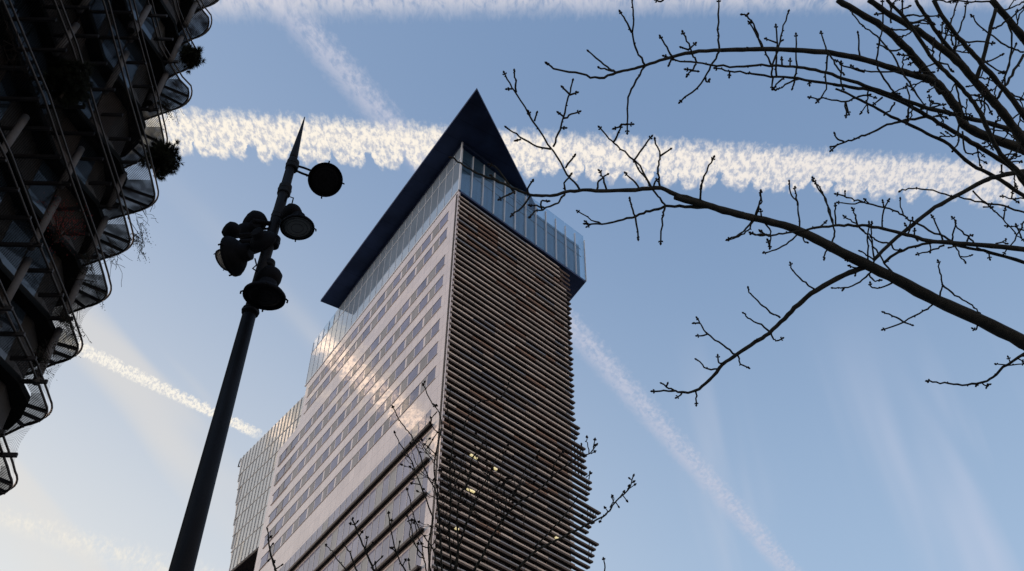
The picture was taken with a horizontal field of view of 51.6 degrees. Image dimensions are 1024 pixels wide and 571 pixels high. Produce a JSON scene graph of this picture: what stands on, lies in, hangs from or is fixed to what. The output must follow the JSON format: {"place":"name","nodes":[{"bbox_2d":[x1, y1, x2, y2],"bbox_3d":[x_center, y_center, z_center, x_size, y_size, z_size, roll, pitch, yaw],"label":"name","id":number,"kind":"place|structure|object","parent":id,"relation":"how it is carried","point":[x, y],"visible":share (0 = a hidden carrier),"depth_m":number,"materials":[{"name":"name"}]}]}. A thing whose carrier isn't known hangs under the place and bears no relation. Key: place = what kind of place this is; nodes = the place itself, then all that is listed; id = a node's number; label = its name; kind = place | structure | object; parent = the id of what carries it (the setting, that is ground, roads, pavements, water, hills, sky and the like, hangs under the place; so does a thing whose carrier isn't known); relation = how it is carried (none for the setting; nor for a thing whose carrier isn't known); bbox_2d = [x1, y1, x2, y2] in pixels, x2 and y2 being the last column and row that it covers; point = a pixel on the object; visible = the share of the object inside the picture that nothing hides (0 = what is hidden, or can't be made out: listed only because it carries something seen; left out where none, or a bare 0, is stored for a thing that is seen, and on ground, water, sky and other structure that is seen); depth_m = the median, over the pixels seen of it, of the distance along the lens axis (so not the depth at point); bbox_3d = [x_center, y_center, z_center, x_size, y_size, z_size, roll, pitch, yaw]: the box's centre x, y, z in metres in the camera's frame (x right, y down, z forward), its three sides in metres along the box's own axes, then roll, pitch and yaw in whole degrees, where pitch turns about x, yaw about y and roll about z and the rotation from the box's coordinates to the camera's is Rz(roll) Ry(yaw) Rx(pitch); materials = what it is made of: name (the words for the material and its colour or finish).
{"place":"outdoors","nodes":[
{"label":"outdoors","id":0,"kind":"place"},
{"bbox_2d":[0,0,218,495],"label":"balcony building","id":1,"kind":"structure","parent":0,"point":[79,158],"depth_m":47.83,"materials":[{"name":"black"}]},
{"bbox_2d":[0,70,16,118],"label":"window","id":2,"kind":"structure","parent":1,"relation":"in","point":[7,70],"depth_m":45.12,"materials":[{"name":"glass"}]},
{"bbox_2d":[5,0,23,16],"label":"window","id":3,"kind":"structure","parent":1,"relation":"in","point":[5,0],"depth_m":45.62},
{"bbox_2d":[13,1,33,41],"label":"window","id":4,"kind":"structure","parent":1,"relation":"in","point":[23,1],"depth_m":46.57,"materials":[{"name":"glass"}]},
{"bbox_2d":[1,15,48,91],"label":"climbing plant","id":5,"kind":"object","parent":1,"relation":"on","point":[13,49],"visible":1,"depth_m":40.34,"materials":[{"name":"plant"}]},
{"bbox_2d":[21,26,40,62],"bbox_3d":[-21.550,-10.305,47.027,0.100,2.860,1.071,1,-44,0],"label":"window","id":6,"kind":"structure","parent":1,"relation":"in","point":[34,26],"depth_m":47.47,"materials":[{"name":"glass"}]},
{"bbox_2d":[28,52,47,91],"bbox_3d":[-21.565,-9.449,47.904,0.100,2.860,1.179,1,-44,0],"label":"window","id":7,"kind":"structure","parent":1,"relation":"in","point":[40,52],"depth_m":48.29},
{"bbox_2d":[28,161,58,213],"bbox_3d":[-21.478,-4.288,48.247,0.100,2.960,1.250,-13,-46,14],"label":"window","id":8,"kind":"structure","parent":1,"relation":"in","point":[40,205],"depth_m":48.24,"materials":[{"name":"glass"}]},
{"bbox_2d":[33,340,60,378],"bbox_3d":[-19.141,2.905,43.700,1.116,1.824,1.819,8,-45,-8],"label":"climbing plant","id":9,"kind":"object","parent":1,"relation":"on","point":[45,357],"visible":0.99,"depth_m":43.50,"materials":[{"name":"plant"}]},
{"bbox_2d":[50,187,75,232],"bbox_3d":[-21.029,-3.394,49.153,0.100,2.960,1.250,-13,-46,14],"label":"window","id":10,"kind":"structure","parent":1,"relation":"in","point":[51,221],"depth_m":49.61,"materials":[{"name":"glass"}]},
{"bbox_2d":[36,199,91,255],"bbox_3d":[-19.457,-2.571,45.599,2.300,2.547,2.540,22,-48,-20],"label":"red shrub","id":11,"kind":"object","parent":1,"relation":"on","point":[56,236],"visible":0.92,"depth_m":45.21,"materials":[{"name":"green plant"}]},
{"bbox_2d":[42,58,95,109],"bbox_3d":[-19.037,-8.825,45.816,2.688,2.572,2.564,1,-44,0],"label":"pine shrub","id":12,"kind":"object","parent":1,"relation":"on","point":[70,85],"visible":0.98,"depth_m":45.23,"materials":[{"name":"plant"}]},
{"bbox_2d":[53,302,91,357],"bbox_3d":[-19.258,1.881,46.006,1.671,2.582,2.738,1,-44,0],"label":"climbing plant","id":13,"kind":"object","parent":1,"relation":"on","point":[64,318],"visible":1,"depth_m":45.84,"materials":[{"name":"plant"}]},
{"bbox_2d":[75,137,97,183],"bbox_3d":[-20.985,-5.862,51.564,0.100,2.860,1.250,-13,-46,14],"label":"window","id":14,"kind":"structure","parent":1,"relation":"in","point":[79,173],"depth_m":51.74,"materials":[{"name":"glass"}]},
{"bbox_2d":[67,248,106,307],"bbox_3d":[-19.312,-0.311,48.208,1.785,1.614,3.350,1,-44,0],"label":"climbing plant","id":15,"kind":"object","parent":1,"relation":"on","point":[88,263],"visible":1,"depth_m":48.02,"materials":[{"name":"plant"}]},
{"bbox_2d":[91,0,112,19],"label":"window","id":16,"kind":"structure","parent":1,"relation":"in","point":[98,0],"depth_m":54.88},
{"bbox_2d":[90,92,121,136],"bbox_3d":[-20.935,-8.669,54.307,0.100,3.910,1.250,-13,-46,14],"label":"window","id":17,"kind":"structure","parent":1,"relation":"in","point":[99,129],"depth_m":54.57,"materials":[{"name":"glass"}]},
{"bbox_2d":[99,233,129,286],"bbox_3d":[-19.047,-1.157,50.636,1.607,1.611,2.596,20,-47,-18],"label":"climbing plant","id":18,"kind":"object","parent":1,"relation":"on","point":[110,242],"visible":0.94,"depth_m":50.68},
{"bbox_2d":[126,0,145,19],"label":"window","id":19,"kind":"structure","parent":1,"relation":"in","point":[134,12],"depth_m":59.70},
{"bbox_2d":[127,217,150,263],"bbox_3d":[-19.075,-2.220,54.175,1.295,1.901,3.018,1,-44,0],"label":"climbing plant","id":20,"kind":"object","parent":1,"relation":"on","point":[140,243],"visible":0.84,"depth_m":54.17,"materials":[{"name":"plant"}]},
{"bbox_2d":[138,138,184,180],"bbox_3d":[-18.823,-6.944,57.033,2.363,2.590,2.462,1,-44,0],"label":"pine shrub","id":21,"kind":"object","parent":1,"relation":"on","point":[166,156],"visible":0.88,"depth_m":56.60,"materials":[{"name":"plant"}]},
{"bbox_2d":[157,93,177,132],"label":"climbing plant","id":22,"kind":"object","parent":1,"relation":"on","point":[165,106],"visible":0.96,"depth_m":58.33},
{"bbox_2d":[177,42,206,74],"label":"pine shrub","id":23,"kind":"object","parent":1,"relation":"on","point":[190,56],"visible":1,"depth_m":61.44,"materials":[{"name":"plant"}]},
{"bbox_2d":[254,88,600,570],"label":"hotel tower","id":24,"kind":"structure","parent":0,"point":[460,280],"depth_m":108.99,"materials":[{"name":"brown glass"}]},
{"bbox_2d":[279,542,305,570],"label":"office window","id":25,"kind":"structure","parent":24,"relation":"in","point":[302,547],"depth_m":114.01,"materials":[{"name":"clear glass"}]},
{"bbox_2d":[298,509,306,525],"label":"window","id":26,"kind":"structure","parent":24,"relation":"in","point":[303,516],"depth_m":117.31,"materials":[{"name":"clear glass"}]},
{"bbox_2d":[308,551,314,570],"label":"office window","id":27,"kind":"structure","parent":24,"relation":"in","point":[311,559],"depth_m":108.84,"materials":[{"name":"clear glass"}]},
{"bbox_2d":[312,545,320,570],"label":"office window","id":28,"kind":"structure","parent":24,"relation":"in","point":[317,551],"depth_m":107.84,"materials":[{"name":"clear glass"}]},
{"bbox_2d":[313,493,321,509],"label":"window","id":29,"kind":"structure","parent":24,"relation":"in","point":[317,501],"depth_m":114.88,"materials":[{"name":"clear glass"}]},
{"bbox_2d":[314,472,322,489],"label":"window","id":30,"kind":"structure","parent":24,"relation":"in","point":[319,479],"depth_m":117.50,"materials":[{"name":"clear glass"}]},
{"bbox_2d":[318,540,325,564],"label":"office window","id":31,"kind":"structure","parent":24,"relation":"in","point":[322,550],"depth_m":106.95,"materials":[{"name":"grey glass"}]},
{"bbox_2d":[324,533,331,558],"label":"office window","id":32,"kind":"structure","parent":24,"relation":"in","point":[329,538],"depth_m":106.14,"materials":[{"name":"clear glass"}]},
{"bbox_2d":[330,527,337,552],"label":"office window","id":33,"kind":"structure","parent":24,"relation":"in","point":[334,537],"depth_m":105.34,"materials":[{"name":"grey glass"}]},
{"bbox_2d":[330,454,338,471],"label":"window","id":34,"kind":"structure","parent":24,"relation":"in","point":[334,462],"depth_m":115.04,"materials":[{"name":"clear glass"}]},
{"bbox_2d":[336,521,343,546],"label":"office window","id":35,"kind":"structure","parent":24,"relation":"in","point":[339,538],"depth_m":104.44,"materials":[{"name":"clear glass"}]},
{"bbox_2d":[338,548,345,570],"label":"office window","id":36,"kind":"structure","parent":24,"relation":"in","point":[342,555],"depth_m":101.11,"materials":[{"name":"grey glass"}]},
{"bbox_2d":[341,461,350,478],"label":"window","id":37,"kind":"structure","parent":24,"relation":"in","point":[346,469],"depth_m":110.64,"materials":[{"name":"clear glass"}]},
{"bbox_2d":[342,514,350,540],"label":"office window","id":38,"kind":"structure","parent":24,"relation":"in","point":[346,526],"depth_m":103.58,"materials":[{"name":"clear glass"}]},
{"bbox_2d":[344,542,351,566],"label":"office window","id":39,"kind":"structure","parent":24,"relation":"in","point":[347,558],"depth_m":100.20,"materials":[{"name":"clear glass"}]},
{"bbox_2d":[348,508,356,534],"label":"office window","id":40,"kind":"structure","parent":24,"relation":"in","point":[353,514],"depth_m":102.70,"materials":[{"name":"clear glass"}]},
{"bbox_2d":[348,414,357,432],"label":"window","id":41,"kind":"structure","parent":24,"relation":"in","point":[353,422],"depth_m":114.83,"materials":[{"name":"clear glass"}]},
{"bbox_2d":[350,536,358,560],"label":"office window","id":42,"kind":"structure","parent":24,"relation":"in","point":[355,542],"depth_m":99.39,"materials":[{"name":"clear glass"}]},
{"bbox_2d":[355,501,362,525],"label":"office window","id":43,"kind":"structure","parent":24,"relation":"in","point":[359,509],"depth_m":101.97,"materials":[{"name":"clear glass"}]},
{"bbox_2d":[357,529,364,554],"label":"office window","id":44,"kind":"structure","parent":24,"relation":"in","point":[360,547],"depth_m":98.40,"materials":[{"name":"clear glass"}]},
{"bbox_2d":[358,442,367,460],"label":"window","id":45,"kind":"structure","parent":24,"relation":"in","point":[364,448],"depth_m":108.19,"materials":[{"name":"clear glass"}]},
{"bbox_2d":[358,421,367,440],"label":"window","id":46,"kind":"structure","parent":24,"relation":"in","point":[363,430],"depth_m":110.77,"materials":[{"name":"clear glass"}]},
{"bbox_2d":[361,556,367,570],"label":"office window","id":47,"kind":"structure","parent":24,"relation":"in","point":[364,562],"depth_m":95.56,"materials":[{"name":"grey glass"}]},
{"bbox_2d":[361,494,369,521],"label":"office window","id":48,"kind":"structure","parent":24,"relation":"in","point":[366,501],"depth_m":101.03,"materials":[{"name":"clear glass"}]},
{"bbox_2d":[364,522,371,545],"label":"office window","id":49,"kind":"structure","parent":24,"relation":"in","point":[368,529],"depth_m":97.77,"materials":[{"name":"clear glass"}]},
{"bbox_2d":[364,377,373,394],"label":"window","id":50,"kind":"structure","parent":24,"relation":"in","point":[370,384],"depth_m":115.04,"materials":[{"name":"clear glass"}]},
{"bbox_2d":[365,396,373,412],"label":"window","id":51,"kind":"structure","parent":24,"relation":"in","point":[370,402],"depth_m":112.41,"materials":[{"name":"clear glass"}]},
{"bbox_2d":[367,549,374,570],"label":"office window","id":52,"kind":"structure","parent":24,"relation":"in","point":[371,555],"depth_m":94.54,"materials":[{"name":"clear glass"}]},
{"bbox_2d":[368,488,375,514],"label":"office window","id":53,"kind":"structure","parent":24,"relation":"in","point":[372,495],"depth_m":100.22,"materials":[{"name":"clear glass"}]},
{"bbox_2d":[370,515,378,541],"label":"office window","id":54,"kind":"structure","parent":24,"relation":"in","point":[375,522],"depth_m":96.83,"materials":[{"name":"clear glass"}]},
{"bbox_2d":[374,426,381,442],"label":"window","id":55,"kind":"structure","parent":24,"relation":"in","point":[378,434],"depth_m":106.17,"materials":[{"name":"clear glass"}]},
{"bbox_2d":[374,542,381,568],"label":"office window","id":56,"kind":"structure","parent":24,"relation":"in","point":[378,549],"depth_m":93.64,"materials":[{"name":"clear glass"}]},
{"bbox_2d":[375,481,382,506],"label":"office window","id":57,"kind":"structure","parent":24,"relation":"in","point":[379,488],"depth_m":99.37,"materials":[{"name":"grey glass"}]},
{"bbox_2d":[376,402,384,420],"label":"window","id":58,"kind":"structure","parent":24,"relation":"in","point":[380,411],"depth_m":108.37,"materials":[{"name":"clear glass"}]},
{"bbox_2d":[377,459,383,475],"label":"office window","id":59,"kind":"structure","parent":24,"relation":"in","point":[380,467],"depth_m":101.85,"materials":[{"name":"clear glass"}]},
{"bbox_2d":[377,508,385,534],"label":"office window","id":60,"kind":"structure","parent":24,"relation":"in","point":[382,515],"depth_m":95.98,"materials":[{"name":"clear glass"}]},
{"bbox_2d":[381,534,389,562],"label":"office window","id":61,"kind":"structure","parent":24,"relation":"in","point":[386,541],"depth_m":92.71,"materials":[{"name":"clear glass"}]},
{"bbox_2d":[381,473,389,500],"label":"office window","id":62,"kind":"structure","parent":24,"relation":"in","point":[386,481],"depth_m":98.51,"materials":[{"name":"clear glass"}]},
{"bbox_2d":[385,501,392,526],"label":"office window","id":63,"kind":"structure","parent":24,"relation":"in","point":[389,508],"depth_m":95.19,"materials":[{"name":"grey glass"}]},
{"bbox_2d":[388,528,396,555],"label":"office window","id":64,"kind":"structure","parent":24,"relation":"in","point":[394,531],"depth_m":91.95,"materials":[{"name":"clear glass"}]},
{"bbox_2d":[388,466,396,493],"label":"office window","id":65,"kind":"structure","parent":24,"relation":"in","point":[393,473],"depth_m":97.68,"materials":[{"name":"grey glass"}]},
{"bbox_2d":[390,445,396,461],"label":"office window","id":66,"kind":"structure","parent":24,"relation":"in","point":[393,453],"depth_m":100.14,"materials":[{"name":"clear glass"}]},
{"bbox_2d":[389,407,399,426],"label":"window","id":67,"kind":"structure","parent":24,"relation":"in","point":[393,418],"depth_m":103.96,"materials":[{"name":"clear glass"}]},
{"bbox_2d":[391,385,399,403],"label":"window","id":68,"kind":"structure","parent":24,"relation":"in","point":[395,394],"depth_m":106.35,"materials":[{"name":"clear glass"}]},
{"bbox_2d":[392,494,399,519],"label":"office window","id":69,"kind":"structure","parent":24,"relation":"in","point":[396,501],"depth_m":94.28,"materials":[{"name":"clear glass"}]},
{"bbox_2d":[393,556,400,570],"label":"office window","id":70,"kind":"structure","parent":24,"relation":"in","point":[396,564],"depth_m":88.94,"materials":[{"name":"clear glass"}]},
{"bbox_2d":[395,459,403,486],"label":"office window","id":71,"kind":"structure","parent":24,"relation":"in","point":[399,468],"depth_m":96.76,"materials":[{"name":"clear glass"}]},
{"bbox_2d":[395,360,404,378],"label":"window","id":72,"kind":"structure","parent":24,"relation":"in","point":[402,366],"depth_m":108.13,"materials":[{"name":"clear glass"}]},
{"bbox_2d":[396,521,403,548],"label":"office window","id":73,"kind":"structure","parent":24,"relation":"in","point":[400,529],"depth_m":91.02,"materials":[{"name":"grey glass"}]},
{"bbox_2d":[399,486,407,513],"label":"office window","id":74,"kind":"structure","parent":24,"relation":"in","point":[404,493],"depth_m":93.38,"materials":[{"name":"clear glass"}]},
{"bbox_2d":[400,549,408,570],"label":"office window","id":75,"kind":"structure","parent":24,"relation":"in","point":[405,555],"depth_m":87.99,"materials":[{"name":"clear glass"}]},
{"bbox_2d":[400,316,409,333],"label":"window","id":76,"kind":"structure","parent":24,"relation":"in","point":[406,323],"depth_m":112.41,"materials":[{"name":"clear glass"}]},
{"bbox_2d":[403,452,410,478],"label":"office window","id":77,"kind":"structure","parent":24,"relation":"in","point":[407,463],"depth_m":95.91,"materials":[{"name":"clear glass"}]},
{"bbox_2d":[403,513,411,541],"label":"office window","id":78,"kind":"structure","parent":24,"relation":"in","point":[407,526],"depth_m":90.17,"materials":[{"name":"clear glass"}]},
{"bbox_2d":[406,269,414,285],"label":"window","id":79,"kind":"structure","parent":24,"relation":"in","point":[412,274],"depth_m":117.33,"materials":[{"name":"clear glass"}]},
{"bbox_2d":[407,479,414,505],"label":"office window","id":80,"kind":"structure","parent":24,"relation":"in","point":[411,487],"depth_m":92.54,"materials":[{"name":"grey glass"}]},
{"bbox_2d":[407,365,417,385],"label":"window","id":81,"kind":"structure","parent":24,"relation":"in","point":[413,374],"depth_m":104.10,"materials":[{"name":"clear glass"}]},
{"bbox_2d":[408,541,416,570],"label":"office window","id":82,"kind":"structure","parent":24,"relation":"in","point":[412,553],"depth_m":86.88,"materials":[{"name":"grey glass"}]},
{"bbox_2d":[409,386,418,404],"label":"window","id":83,"kind":"structure","parent":24,"relation":"in","point":[414,394],"depth_m":101.50,"materials":[{"name":"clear glass"}]},
{"bbox_2d":[410,445,417,471],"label":"office window","id":84,"kind":"structure","parent":24,"relation":"in","point":[414,451],"depth_m":95.14,"materials":[{"name":"grey glass"}]},
{"bbox_2d":[411,423,417,439],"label":"office window","id":85,"kind":"structure","parent":24,"relation":"in","point":[415,429],"depth_m":97.61,"materials":[{"name":"grey glass"}]},
{"bbox_2d":[411,506,419,534],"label":"office window","id":86,"kind":"structure","parent":24,"relation":"in","point":[416,512],"depth_m":89.31,"materials":[{"name":"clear glass"}]},
{"bbox_2d":[412,319,422,338],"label":"window","id":87,"kind":"structure","parent":24,"relation":"in","point":[419,326],"depth_m":108.35,"materials":[{"name":"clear glass"}]},
{"bbox_2d":[414,471,422,498],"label":"office window","id":88,"kind":"structure","parent":24,"relation":"in","point":[417,487],"depth_m":91.73,"materials":[{"name":"grey glass"}]},
{"bbox_2d":[414,338,423,356],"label":"window","id":89,"kind":"structure","parent":24,"relation":"in","point":[417,349],"depth_m":105.71,"materials":[{"name":"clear glass"}]},
{"bbox_2d":[416,536,422,565],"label":"office window","id":90,"kind":"structure","parent":24,"relation":"in","point":[418,560],"depth_m":85.91,"materials":[{"name":"grey glass"}]},
{"bbox_2d":[417,436,425,464],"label":"office window","id":91,"kind":"structure","parent":24,"relation":"in","point":[424,439],"depth_m":94.22,"materials":[{"name":"grey glass"}]},
{"bbox_2d":[417,278,426,295],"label":"window","id":92,"kind":"structure","parent":24,"relation":"in","point":[423,285],"depth_m":112.48,"materials":[{"name":"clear glass"}]},
{"bbox_2d":[418,415,425,432],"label":"office window","id":93,"kind":"structure","parent":24,"relation":"in","point":[422,422],"depth_m":96.74,"materials":[{"name":"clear glass"}]},
{"bbox_2d":[419,500,425,526],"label":"office window","id":94,"kind":"structure","parent":24,"relation":"in","point":[422,510],"depth_m":88.53,"materials":[{"name":"grey glass"}]},
{"bbox_2d":[419,294,427,311],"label":"window","id":95,"kind":"structure","parent":24,"relation":"in","point":[424,301],"depth_m":109.96,"materials":[{"name":"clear glass"}]},
{"bbox_2d":[422,465,428,491],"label":"office window","id":96,"kind":"structure","parent":24,"relation":"in","point":[424,485],"depth_m":90.85,"materials":[{"name":"grey glass"}]},
{"bbox_2d":[425,430,431,457],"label":"office window","id":97,"kind":"structure","parent":24,"relation":"in","point":[429,434],"depth_m":93.61,"materials":[{"name":"grey glass"}]},
{"bbox_2d":[427,367,435,385],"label":"window","id":98,"kind":"structure","parent":24,"relation":"in","point":[431,376],"depth_m":99.48,"materials":[{"name":"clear glass"}]},
{"bbox_2d":[428,342,437,361],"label":"window","id":99,"kind":"structure","parent":24,"relation":"in","point":[433,351],"depth_m":101.65,"materials":[{"name":"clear glass"}]},
{"bbox_2d":[431,321,438,337],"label":"window","id":100,"kind":"structure","parent":24,"relation":"in","point":[435,328],"depth_m":103.67,"materials":[{"name":"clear glass"}]},
{"bbox_2d":[432,298,440,314],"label":"window","id":101,"kind":"structure","parent":24,"relation":"in","point":[438,303],"depth_m":105.93,"materials":[{"name":"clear glass"}]},
{"bbox_2d":[435,276,442,292],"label":"window","id":102,"kind":"structure","parent":24,"relation":"in","point":[440,282],"depth_m":107.92,"materials":[{"name":"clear glass"}]},
{"bbox_2d":[436,256,444,272],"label":"window","id":103,"kind":"structure","parent":24,"relation":"in","point":[441,263],"depth_m":110.06,"materials":[{"name":"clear glass"}]},
{"bbox_2d":[0,0,1023,570],"label":"sky","id":104,"kind":"structure","parent":0,"point":[834,450],"materials":[{"name":"blue"}]},
{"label":"pavement","id":105,"kind":"structure","parent":0,"visible":0},
{"bbox_2d":[168,117,343,570],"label":"lamp mast","id":106,"kind":"object","parent":105,"relation":"on","point":[262,290],"visible":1,"depth_m":11.43,"materials":[{"name":"metal"}]},
{"bbox_2d":[266,373,636,570],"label":"bare tree","id":107,"kind":"object","parent":105,"relation":"on","point":[440,535],"visible":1,"depth_m":17.12,"materials":[{"name":"brown plant"}]},
{"bbox_2d":[449,0,1023,406],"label":"bare tree","id":108,"kind":"object","parent":105,"relation":"on","point":[925,74],"visible":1,"depth_m":6.98,"materials":[{"name":"brown plant"}]},
{"label":"ground","id":109,"kind":"structure","parent":0,"visible":0},
{"bbox_2d":[229,395,304,570],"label":"office block","id":110,"kind":"structure","parent":109,"relation":"on","point":[257,461],"depth_m":144.49,"materials":[{"name":"grey glass"}]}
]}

